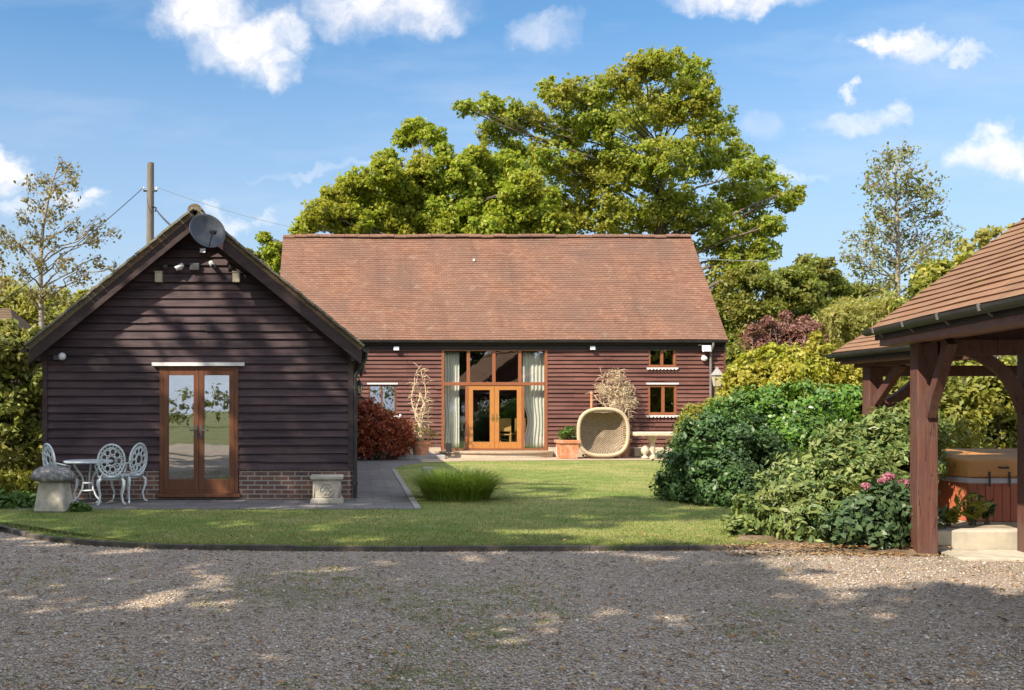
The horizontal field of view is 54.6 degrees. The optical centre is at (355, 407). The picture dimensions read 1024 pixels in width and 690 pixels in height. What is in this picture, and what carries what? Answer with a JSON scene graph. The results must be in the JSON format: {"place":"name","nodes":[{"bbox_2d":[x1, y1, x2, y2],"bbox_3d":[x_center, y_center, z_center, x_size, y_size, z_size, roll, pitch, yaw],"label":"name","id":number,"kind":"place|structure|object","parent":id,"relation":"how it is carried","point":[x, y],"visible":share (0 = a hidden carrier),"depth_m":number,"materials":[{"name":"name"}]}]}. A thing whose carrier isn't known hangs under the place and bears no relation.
{"place":"outdoors","nodes":[
{"label":"outdoors","id":0,"kind":"place"},
{"bbox_2d":[0,457,424,508],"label":"path","id":1,"kind":"structure","parent":0,"point":[377,487],"depth_m":15.91,"materials":[{"name":"grey stone"}]},
{"bbox_2d":[42,443,78,501],"bbox_3d":[-4.772,1.061,15.686,0.474,0.981,0.515,0,0,-43],"label":"patio chair","id":2,"kind":"object","parent":1,"relation":"on","point":[45,448],"visible":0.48,"depth_m":15.55,"materials":[{"name":"white paint"}]},
{"bbox_2d":[63,459,112,502],"bbox_3d":[-4.327,1.200,15.750,0.800,0.681,0.800,0,0,0],"label":"patio table","id":3,"kind":"object","parent":1,"relation":"on","point":[84,461],"visible":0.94,"depth_m":15.68,"materials":[{"name":"white paint"}]},
{"bbox_2d":[94,444,126,505],"bbox_3d":[-3.893,1.061,15.481,0.515,0.981,0.474,0,0,-16],"label":"patio chair","id":4,"kind":"object","parent":1,"relation":"on","point":[104,476],"visible":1,"depth_m":15.30,"materials":[{"name":"white paint"}]},
{"bbox_2d":[110,443,147,503],"bbox_3d":[-3.680,1.061,15.841,0.474,0.981,0.515,0,0,28],"label":"patio chair","id":5,"kind":"object","parent":1,"relation":"on","point":[129,476],"visible":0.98,"depth_m":15.75,"materials":[{"name":"white paint"}]},
{"bbox_2d":[310,474,343,502],"bbox_3d":[-0.462,1.327,15.861,0.539,0.435,0.539,0,0,0],"label":"stone pedestal","id":6,"kind":"object","parent":1,"relation":"on","point":[326,488],"visible":1,"depth_m":15.63,"materials":[{"name":"stone"}]},
{"bbox_2d":[357,396,418,459],"bbox_3d":[0.720,0.630,28.531,2.316,1.959,1.843,0,0,0],"label":"red maple","id":7,"kind":"object","parent":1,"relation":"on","point":[395,432],"visible":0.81,"depth_m":28.29,"materials":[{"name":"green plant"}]},
{"bbox_2d":[392,469,420,508],"bbox_3d":[0.950,1.552,19.444,0.100,0.057,9.288,0,0,0],"label":"path edging","id":8,"kind":"object","parent":1,"relation":"on","point":[413,501],"visible":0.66,"depth_m":17.47,"materials":[{"name":"grey stone"}]},
{"bbox_2d":[389,453,445,458],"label":"raised slab","id":9,"kind":"structure","parent":1,"relation":"on","point":[432,456],"depth_m":28.90,"materials":[{"name":"grey stone"}]},
{"bbox_2d":[0,460,780,545],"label":"lawn","id":10,"kind":"structure","parent":0,"point":[576,474],"depth_m":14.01,"materials":[{"name":"green plant"}]},
{"bbox_2d":[30,465,75,512],"bbox_3d":[-4.501,1.208,14.462,0.654,0.695,0.656,0,0,0],"label":"staddle stone","id":11,"kind":"object","parent":10,"relation":"on","point":[54,493],"visible":0.97,"depth_m":14.26,"materials":[{"name":"stone"}]},
{"bbox_2d":[68,501,92,511],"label":"border plant","id":12,"kind":"object","parent":10,"relation":"on","point":[77,506],"visible":0.97,"depth_m":14.36,"materials":[{"name":"green plant"}]},
{"bbox_2d":[421,467,434,492],"bbox_3d":[1.316,1.323,17.600,0.258,0.485,0.258,0,0,0],"label":"stone post","id":13,"kind":"object","parent":10,"relation":"on","point":[426,471],"visible":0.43,"depth_m":17.49,"materials":[{"name":"grey stone"}]},
{"bbox_2d":[388,466,531,500],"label":"grass clump","id":14,"kind":"object","parent":10,"relation":"on","point":[444,485],"visible":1,"depth_m":16.04,"materials":[{"name":"green plant"}]},
{"bbox_2d":[673,396,718,434],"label":"lime shrub","id":15,"kind":"object","parent":10,"relation":"on","point":[689,411],"visible":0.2,"depth_m":23.89,"materials":[{"name":"yellow plant"}]},
{"bbox_2d":[711,367,722,397],"bbox_3d":[10.044,0.240,27.000,0.269,2.721,0.269,0,0,0],"label":"lamp post","id":16,"kind":"object","parent":10,"relation":"on","point":[716,373],"visible":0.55,"depth_m":26.92,"materials":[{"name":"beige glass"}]},
{"bbox_2d":[648,401,810,507],"bbox_3d":[6.132,0.760,15.918,2.458,1.720,2.340,0,0,0],"label":"evergreen shrub","id":17,"kind":"object","parent":10,"relation":"on","point":[716,473],"visible":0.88,"depth_m":15.66,"materials":[{"name":"green plant"}]},
{"bbox_2d":[714,342,803,400],"bbox_3d":[10.366,-0.026,24.957,2.599,3.271,2.471,0,0,0],"label":"golden shrub","id":18,"kind":"object","parent":10,"relation":"on","point":[741,372],"visible":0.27,"depth_m":24.86,"materials":[{"name":"yellow plant"}]},
{"bbox_2d":[703,376,896,491],"bbox_3d":[8.108,0.501,16.996,3.838,2.118,2.392,0,0,0],"label":"evergreen shrub","id":19,"kind":"object","parent":10,"relation":"on","point":[799,419],"visible":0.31,"depth_m":16.81,"materials":[{"name":"green plant"}]},
{"bbox_2d":[757,331,883,405],"bbox_3d":[11.615,-0.120,23.472,3.700,3.464,2.305,0,0,0],"label":"golden shrub","id":20,"kind":"object","parent":10,"relation":"on","point":[807,363],"visible":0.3,"depth_m":23.11,"materials":[{"name":"yellow plant"}]},
{"bbox_2d":[887,247,979,384],"bbox_3d":[13.327,-0.996,21.920,3.154,5.260,2.186,0,0,0],"label":"garden tree","id":21,"kind":"object","parent":10,"relation":"on","point":[927,273],"visible":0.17,"depth_m":21.53,"materials":[{"name":"green plant"}]},
{"bbox_2d":[883,355,1016,448],"bbox_3d":[11.107,0.348,16.538,4.773,2.561,2.213,0,0,9],"label":"clipped hedge","id":22,"kind":"object","parent":10,"relation":"on","point":[960,401],"visible":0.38,"depth_m":16.19,"materials":[{"name":"green plant"}]},
{"bbox_2d":[459,416,464,430],"bbox_3d":[3.403,0.508,31.050,0.280,0.480,0.280,0,0,0],"label":"table lamp","id":23,"kind":"object","parent":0,"point":[461,420],"visible":0.89,"depth_m":30.96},
{"bbox_2d":[459,431,473,447],"bbox_3d":[3.403,1.043,31.075,0.700,0.589,0.450,0,0,0],"label":"cabinet","id":24,"kind":"object","parent":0,"point":[461,439],"visible":0.36,"depth_m":30.85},
{"bbox_2d":[8,417,1005,493],"bbox_3d":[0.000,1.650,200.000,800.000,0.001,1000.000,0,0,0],"label":"ground","id":25,"kind":"structure","parent":0,"point":[530,460],"depth_m":30.17,"materials":[{"name":"green plant"}]},
{"bbox_2d":[0,224,16,293],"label":"birch tree","id":26,"kind":"object","parent":25,"relation":"on","point":[3,283],"visible":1,"depth_m":26.67,"materials":[{"name":"green plant"}]},
{"bbox_2d":[0,486,36,508],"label":"border plant","id":27,"kind":"object","parent":25,"relation":"on","point":[21,499],"visible":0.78,"depth_m":14.95,"materials":[{"name":"green plant"}]},
{"bbox_2d":[0,464,38,494],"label":"border plant","id":28,"kind":"object","parent":25,"relation":"on","point":[24,482],"visible":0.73,"depth_m":16.94,"materials":[{"name":"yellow plant"}]},
{"bbox_2d":[0,308,38,409],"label":"cottage","id":29,"kind":"structure","parent":25,"relation":"on","point":[10,313],"depth_m":27.88,"materials":[{"name":"brick"}]},
{"bbox_2d":[0,317,41,490],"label":"tall hedge","id":30,"kind":"object","parent":25,"relation":"on","point":[20,431],"visible":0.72,"depth_m":17.90,"materials":[{"name":"green plant"}]},
{"bbox_2d":[0,274,93,327],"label":"hedgerow tree","id":31,"kind":"object","parent":25,"relation":"on","point":[29,314],"visible":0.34,"depth_m":33.14,"materials":[{"name":"green plant"}]},
{"bbox_2d":[0,154,124,328],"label":"birch tree","id":32,"kind":"object","parent":25,"relation":"on","point":[39,261],"visible":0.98,"depth_m":28.91,"materials":[{"name":"green plant"}]},
{"bbox_2d":[142,162,157,243],"bbox_3d":[-6.953,-3.250,33.000,0.540,10.101,0.320,0,0,0],"label":"utility pole","id":33,"kind":"object","parent":25,"relation":"on","point":[150,190],"visible":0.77,"depth_m":32.90,"materials":[{"name":"brown wood"}]},
{"bbox_2d":[0,188,142,302],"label":"overhead cable","id":34,"kind":"object","parent":33,"relation":"attached to","point":[70,249],"visible":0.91,"depth_m":29.51,"materials":[{"name":"black rubber"}]},
{"bbox_2d":[155,208,169,224],"bbox_3d":[-5.291,-5.257,26.950,0.056,2.967,12.270,0,0,-14],"label":"overhead cable","id":35,"kind":"object","parent":33,"relation":"attached to","point":[165,220],"visible":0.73,"depth_m":27.61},
{"bbox_2d":[160,188,294,227],"bbox_3d":[-4.494,-7.059,34.475,5.420,0.821,0.014,0,0,-34],"label":"overhead cable","id":36,"kind":"object","parent":33,"relation":"attached to","point":[226,210],"visible":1,"depth_m":34.42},
{"bbox_2d":[21,204,368,499],"bbox_3d":[-2.639,-0.875,22.295,5.730,4.950,12.810,0,0,0],"label":"annex","id":37,"kind":"object","parent":25,"relation":"on","point":[206,382],"visible":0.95,"depth_m":16.27,"materials":[{"name":"wood"}]},
{"bbox_2d":[53,353,65,359],"bbox_3d":[-4.931,-0.848,16.211,0.246,0.130,0.129,0,0,32],"label":"bulkhead lamp","id":38,"kind":"object","parent":37,"relation":"attached to","point":[61,356],"visible":1,"depth_m":16.15,"materials":[{"name":"white plastic"}]},
{"bbox_2d":[154,271,162,282],"bbox_3d":[-3.276,-2.175,16.207,0.130,0.180,0.134,0,0,0],"label":"wall box","id":39,"kind":"object","parent":37,"relation":"attached to","point":[158,276],"visible":1,"depth_m":16.15,"materials":[{"name":"beige plastic"}]},
{"bbox_2d":[174,263,183,270],"bbox_3d":[-2.935,-2.335,16.188,0.166,0.145,0.172,0,0,0],"label":"security camera","id":40,"kind":"object","parent":37,"relation":"attached to","point":[180,266],"visible":1,"depth_m":16.14,"materials":[{"name":"white plastic"}]},
{"bbox_2d":[190,263,199,270],"bbox_3d":[-2.684,-2.346,16.236,0.160,0.120,0.072,0,0,0],"label":"alarm box","id":41,"kind":"object","parent":37,"relation":"attached to","point":[194,266],"visible":1,"depth_m":16.20,"materials":[{"name":"grey plastic"}]},
{"bbox_2d":[152,362,244,496],"bbox_3d":[-2.622,0.372,16.245,1.539,2.242,0.210,0,0,0],"label":"french door","id":42,"kind":"structure","parent":37,"relation":"in","point":[199,486],"depth_m":16.25,"materials":[{"name":"brown wood"}]},
{"bbox_2d":[200,248,205,252],"bbox_3d":[-2.544,-2.612,16.226,0.105,0.081,0.100,0,0,0],"label":"floodlight","id":43,"kind":"object","parent":37,"relation":"attached to","point":[202,250],"visible":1,"depth_m":16.19,"materials":[{"name":"grey plastic"}]},
{"bbox_2d":[189,214,225,247],"bbox_3d":[-2.365,-2.844,15.688,0.464,0.579,0.558,0,0,15],"label":"satellite dish","id":44,"kind":"object","parent":37,"relation":"attached to","point":[207,230],"visible":1,"depth_m":15.70,"materials":[{"name":"grey paint"}]},
{"bbox_2d":[209,261,214,267],"bbox_3d":[-2.387,-2.377,16.177,0.112,0.145,0.196,0,0,-7],"label":"security camera","id":45,"kind":"object","parent":37,"relation":"attached to","point":[211,264],"visible":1,"depth_m":16.11,"materials":[{"name":"white plastic"}]},
{"bbox_2d":[232,271,240,282],"bbox_3d":[-1.984,-2.175,16.207,0.130,0.180,0.134,0,0,0],"label":"wall box","id":46,"kind":"object","parent":37,"relation":"attached to","point":[236,276],"visible":1,"depth_m":16.15,"materials":[{"name":"beige plastic"}]},
{"bbox_2d":[357,377,363,395],"bbox_3d":[0.053,-0.487,22.000,0.281,0.445,0.187,0,0,0],"label":"wall lantern","id":47,"kind":"object","parent":37,"relation":"attached to","point":[360,385],"depth_m":21.95,"materials":[{"name":"black glass"}]},
{"bbox_2d":[247,247,279,274],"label":"hedgerow tree","id":48,"kind":"object","parent":25,"relation":"on","point":[257,254],"visible":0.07,"depth_m":47.33,"materials":[{"name":"green plant"}]},
{"bbox_2d":[0,525,744,551],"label":"kerb","id":49,"kind":"structure","parent":25,"relation":"on","point":[264,547],"depth_m":10.82,"materials":[{"name":"grey stone"}]},
{"bbox_2d":[255,115,574,271],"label":"maple tree","id":50,"kind":"object","parent":25,"relation":"on","point":[502,192],"visible":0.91,"depth_m":40.23,"materials":[{"name":"green plant"}]},
{"bbox_2d":[280,234,727,456],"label":"barn","id":51,"kind":"structure","parent":25,"relation":"on","point":[641,308],"depth_m":31.27,"materials":[{"name":"clay tile"},{"name":"timber"},{"name":"glass"}]},
{"bbox_2d":[367,383,397,418],"bbox_3d":[0.847,-0.203,30.475,0.983,1.132,0.150,0,0,0],"label":"window","id":52,"kind":"structure","parent":51,"relation":"in","point":[367,383],"depth_m":30.47,"materials":[{"name":"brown wood"}]},
{"bbox_2d":[444,352,458,447],"bbox_3d":[3.027,-0.234,30.743,0.518,3.029,0.058,0,0,0],"label":"curtain","id":53,"kind":"object","parent":51,"relation":"hanging from","point":[451,401],"visible":0.93,"depth_m":30.74,"materials":[{"name":"beige fabric"}]},
{"bbox_2d":[499,418,512,441],"bbox_3d":[4.883,0.848,31.598,0.420,0.980,0.425,0,0,15],"label":"dining chair","id":54,"kind":"object","parent":51,"relation":"on","point":[504,424],"visible":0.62,"depth_m":31.40,"materials":[{"name":"brown wood"}]},
{"bbox_2d":[509,418,525,441],"bbox_3d":[5.334,0.848,31.998,0.420,0.980,0.425,0,0,-20],"label":"dining chair","id":55,"kind":"object","parent":51,"relation":"on","point":[515,433],"visible":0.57,"depth_m":31.85,"materials":[{"name":"brown wood"}]},
{"bbox_2d":[523,352,543,447],"bbox_3d":[5.638,-0.234,30.743,0.686,3.029,0.058,0,0,0],"label":"curtain","id":56,"kind":"object","parent":51,"relation":"hanging from","point":[533,366],"visible":0.98,"depth_m":30.74,"materials":[{"name":"beige fabric"}]},
{"bbox_2d":[646,350,677,369],"bbox_3d":[9.612,-1.581,30.489,0.983,0.812,0.202,0,0,0],"label":"window","id":57,"kind":"structure","parent":51,"relation":"in","point":[661,351],"depth_m":30.47,"materials":[{"name":"red wood"}]},
{"bbox_2d":[646,383,678,417],"bbox_3d":[9.620,-0.225,30.469,1.029,1.088,0.162,0,0,0],"label":"window","id":58,"kind":"structure","parent":51,"relation":"in","point":[662,413],"depth_m":30.47,"materials":[{"name":"red wood"}]},
{"bbox_2d":[701,355,707,360],"bbox_3d":[10.906,-1.532,30.380,0.200,0.185,0.180,0,0,0],"label":"motion sensor","id":59,"kind":"object","parent":51,"relation":"attached to","point":[704,358],"visible":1,"depth_m":30.33,"materials":[{"name":"white plastic"}]},
{"bbox_2d":[702,345,711,351],"bbox_3d":[10.937,-1.833,30.336,0.276,0.214,0.258,0,0,0],"label":"floodlight","id":60,"kind":"object","parent":51,"relation":"attached to","point":[706,348],"visible":1,"depth_m":30.23,"materials":[{"name":"white plastic"}]},
{"bbox_2d":[699,258,750,260],"bbox_3d":[13.989,-5.393,35.510,0.032,0.680,6.974,0,0,44],"label":"overhead cable","id":61,"kind":"object","parent":51,"relation":"attached to","point":[727,260],"visible":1,"depth_m":34.87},
{"bbox_2d":[450,45,807,341],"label":"oak tree","id":62,"kind":"object","parent":25,"relation":"on","point":[601,172],"visible":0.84,"depth_m":43.95,"materials":[{"name":"green plant"}]},
{"bbox_2d":[712,257,830,380],"bbox_3d":[16.917,-2.265,40.018,5.503,7.830,3.985,0,0,0],"label":"hedgerow tree","id":63,"kind":"object","parent":25,"relation":"on","point":[794,289],"visible":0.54,"depth_m":39.34,"materials":[{"name":"green plant"}]},
{"bbox_2d":[737,309,828,395],"bbox_3d":[12.358,-0.619,28.179,2.543,4.450,1.557,0,0,0],"label":"smoke bush","id":64,"kind":"object","parent":25,"relation":"on","point":[799,329],"visible":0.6,"depth_m":27.86,"materials":[{"name":"red plant"}]},
{"bbox_2d":[792,253,884,341],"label":"hedgerow tree","id":65,"kind":"object","parent":25,"relation":"on","point":[836,281],"visible":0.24,"depth_m":43.58,"materials":[{"name":"green plant"}]},
{"bbox_2d":[672,355,1016,420],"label":"woodland","id":66,"kind":"object","parent":25,"relation":"on","point":[1002,356],"depth_m":76.22,"materials":[{"name":"plant"}]},
{"bbox_2d":[810,285,902,375],"bbox_3d":[15.567,-0.985,29.099,5.369,5.229,2.976,0,0,-12],"label":"willow tree","id":67,"kind":"object","parent":25,"relation":"on","point":[848,318],"visible":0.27,"depth_m":28.14,"materials":[{"name":"green plant"}]},
{"bbox_2d":[833,127,965,303],"bbox_3d":[17.468,-3.701,30.943,5.415,10.604,3.346,0,0,0],"label":"birch tree","id":68,"kind":"object","parent":25,"relation":"on","point":[897,262],"visible":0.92,"depth_m":30.81,"materials":[{"name":"green plant"}]},
{"bbox_2d":[938,528,1016,549],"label":"dwarf wall","id":69,"kind":"structure","parent":25,"relation":"on","point":[980,538],"depth_m":10.74,"materials":[{"name":"stone"}]},
{"bbox_2d":[953,223,1014,399],"bbox_3d":[17.145,-1.766,25.888,2.560,6.748,1.542,0,0,-30],"label":"garden tree","id":70,"kind":"object","parent":25,"relation":"on","point":[984,237],"visible":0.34,"depth_m":25.66,"materials":[{"name":"green plant"}]},
{"bbox_2d":[0,531,1023,689],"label":"gravel drive","id":71,"kind":"structure","parent":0,"point":[938,574],"depth_m":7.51,"materials":[{"name":"grey gravel"}]},
{"bbox_2d":[0,564,802,689],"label":"gravel weeds","id":72,"kind":"object","parent":71,"relation":"on","point":[424,618],"visible":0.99,"depth_m":7.60,"materials":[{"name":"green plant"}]},
{"bbox_2d":[0,507,1023,689],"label":"fallen leaves","id":73,"kind":"object","parent":71,"relation":"on","point":[975,674],"visible":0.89,"depth_m":7.52,"materials":[{"name":"brown plant"}]},
{"bbox_2d":[736,533,936,555],"bbox_3d":[6.050,1.556,11.890,2.410,0.082,3.293,0,0,26],"label":"flower bed","id":74,"kind":"object","parent":71,"relation":"on","point":[909,551],"visible":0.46,"depth_m":10.82,"materials":[{"name":"brown soil"}]},
{"bbox_2d":[720,399,959,542],"bbox_3d":[6.182,0.759,12.173,3.618,1.750,1.860,0,0,-38],"label":"rhododendron","id":75,"kind":"object","parent":74,"relation":"on","point":[798,499],"visible":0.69,"depth_m":11.80,"materials":[{"name":"green plant"}]},
{"bbox_2d":[813,472,949,549],"bbox_3d":[5.938,1.177,11.052,1.537,0.899,1.139,0,0,0],"label":"hydrangea","id":76,"kind":"object","parent":74,"relation":"on","point":[857,522],"visible":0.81,"depth_m":10.79,"materials":[{"name":"green plant"}]},
{"bbox_2d":[861,217,1023,553],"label":"timber shelter","id":77,"kind":"object","parent":71,"relation":"on","point":[971,307],"visible":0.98,"depth_m":10.48,"materials":[{"name":"brown wood"}]},
{"bbox_2d":[0,0,1023,357],"label":"sky","id":78,"kind":"structure","parent":0,"point":[249,108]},
{"bbox_2d":[420,456,663,461],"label":"terrace","id":79,"kind":"structure","parent":0,"point":[524,459],"depth_m":28.64,"materials":[{"name":"beige stone"}]},
{"bbox_2d":[407,362,438,454],"bbox_3d":[2.000,0.090,29.160,1.033,2.891,0.856,0,0,0],"label":"potted willow","id":80,"kind":"object","parent":79,"relation":"on","point":[422,447],"visible":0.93,"depth_m":29.12,"materials":[{"name":"plant"}]},
{"bbox_2d":[435,450,553,457],"bbox_3d":[4.329,1.475,29.940,3.664,0.250,1.000,0,0,0],"label":"curved step","id":81,"kind":"object","parent":79,"relation":"on","point":[501,453],"visible":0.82,"depth_m":29.60,"materials":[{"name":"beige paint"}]},
{"bbox_2d":[445,443,452,451],"bbox_3d":[2.823,1.215,29.385,0.240,0.270,0.130,0,0,0],"label":"boot scraper","id":82,"kind":"object","parent":81,"relation":"on","point":[448,447],"visible":1,"depth_m":29.35,"materials":[{"name":"black metal"}]},
{"bbox_2d":[554,424,580,458],"bbox_3d":[6.412,1.024,29.320,0.734,1.022,0.761,0,0,0],"label":"square planter","id":83,"kind":"object","parent":79,"relation":"on","point":[567,447],"visible":1,"depth_m":29.04,"materials":[{"name":"ceramic"}]},
{"bbox_2d":[590,392,592,408],"bbox_3d":[7.334,0.526,30.201,0.116,2.038,0.105,0,0,22],"label":"garden stake","id":84,"kind":"object","parent":79,"relation":"on","point":[591,400],"visible":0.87,"depth_m":30.17,"materials":[{"name":"wood"}]},
{"bbox_2d":[577,407,629,457],"bbox_3d":[7.422,0.765,29.281,1.593,1.539,0.478,0,0,0],"label":"wicker seat","id":85,"kind":"object","parent":79,"relation":"on","point":[603,432],"visible":1,"depth_m":29.39,"materials":[{"name":"wicker"}]},
{"bbox_2d":[586,368,640,456],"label":"potted dry shrub","id":86,"kind":"object","parent":79,"relation":"on","point":[613,404],"visible":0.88,"depth_m":30.02,"materials":[{"name":"plant"}]},
{"bbox_2d":[641,446,648,458],"bbox_3d":[8.671,1.340,29.100,0.240,0.390,0.240,0,0,0],"label":"stone finial","id":87,"kind":"object","parent":79,"relation":"on","point":[644,450],"visible":1,"depth_m":29.03,"materials":[{"name":"beige stone"}]},
{"bbox_2d":[631,448,668,456],"bbox_3d":[9.396,1.395,30.235,1.540,0.270,0.370,0,0,0],"label":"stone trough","id":88,"kind":"object","parent":79,"relation":"on","point":[635,452],"visible":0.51,"depth_m":30.05,"materials":[{"name":"beige stone"}]},
{"bbox_2d":[630,432,676,458],"bbox_3d":[9.040,1.136,29.200,1.445,0.798,0.700,0,0,0],"label":"stone table","id":89,"kind":"object","parent":79,"relation":"on","point":[651,437],"visible":0.53,"depth_m":29.07,"materials":[{"name":"beige stone"}]},
{"bbox_2d":[938,517,1016,527],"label":"raised terrace","id":90,"kind":"structure","parent":0,"point":[992,524],"depth_m":11.49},
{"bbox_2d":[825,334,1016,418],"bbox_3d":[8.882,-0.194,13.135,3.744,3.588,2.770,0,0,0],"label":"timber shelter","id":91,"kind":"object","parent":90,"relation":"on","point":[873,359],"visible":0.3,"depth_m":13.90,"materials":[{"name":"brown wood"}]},
{"bbox_2d":[940,502,963,526],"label":"leafy plant","id":92,"kind":"object","parent":90,"relation":"on","point":[952,516],"visible":0.8,"depth_m":11.24,"materials":[{"name":"green plant"}]},
{"bbox_2d":[954,487,994,524],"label":"leafy plant","id":93,"kind":"object","parent":90,"relation":"on","point":[976,509],"visible":0.98,"depth_m":11.38,"materials":[{"name":"green plant"}]},
{"bbox_2d":[938,449,1016,520],"bbox_3d":[8.368,0.978,12.658,1.958,0.804,1.979,0,0,0],"label":"hot tub","id":94,"kind":"object","parent":90,"relation":"on","point":[989,474],"visible":0.34,"depth_m":11.75,"materials":[{"name":"red wood"}]},
{"bbox_2d":[968,492,997,523],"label":"leafy plant","id":95,"kind":"object","parent":90,"relation":"on","point":[987,513],"visible":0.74,"depth_m":11.49,"materials":[{"name":"green plant"}]},
{"bbox_2d":[937,550,1023,561],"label":"pavement","id":96,"kind":"structure","parent":0,"point":[990,555],"depth_m":10.37,"materials":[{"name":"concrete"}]}
]}

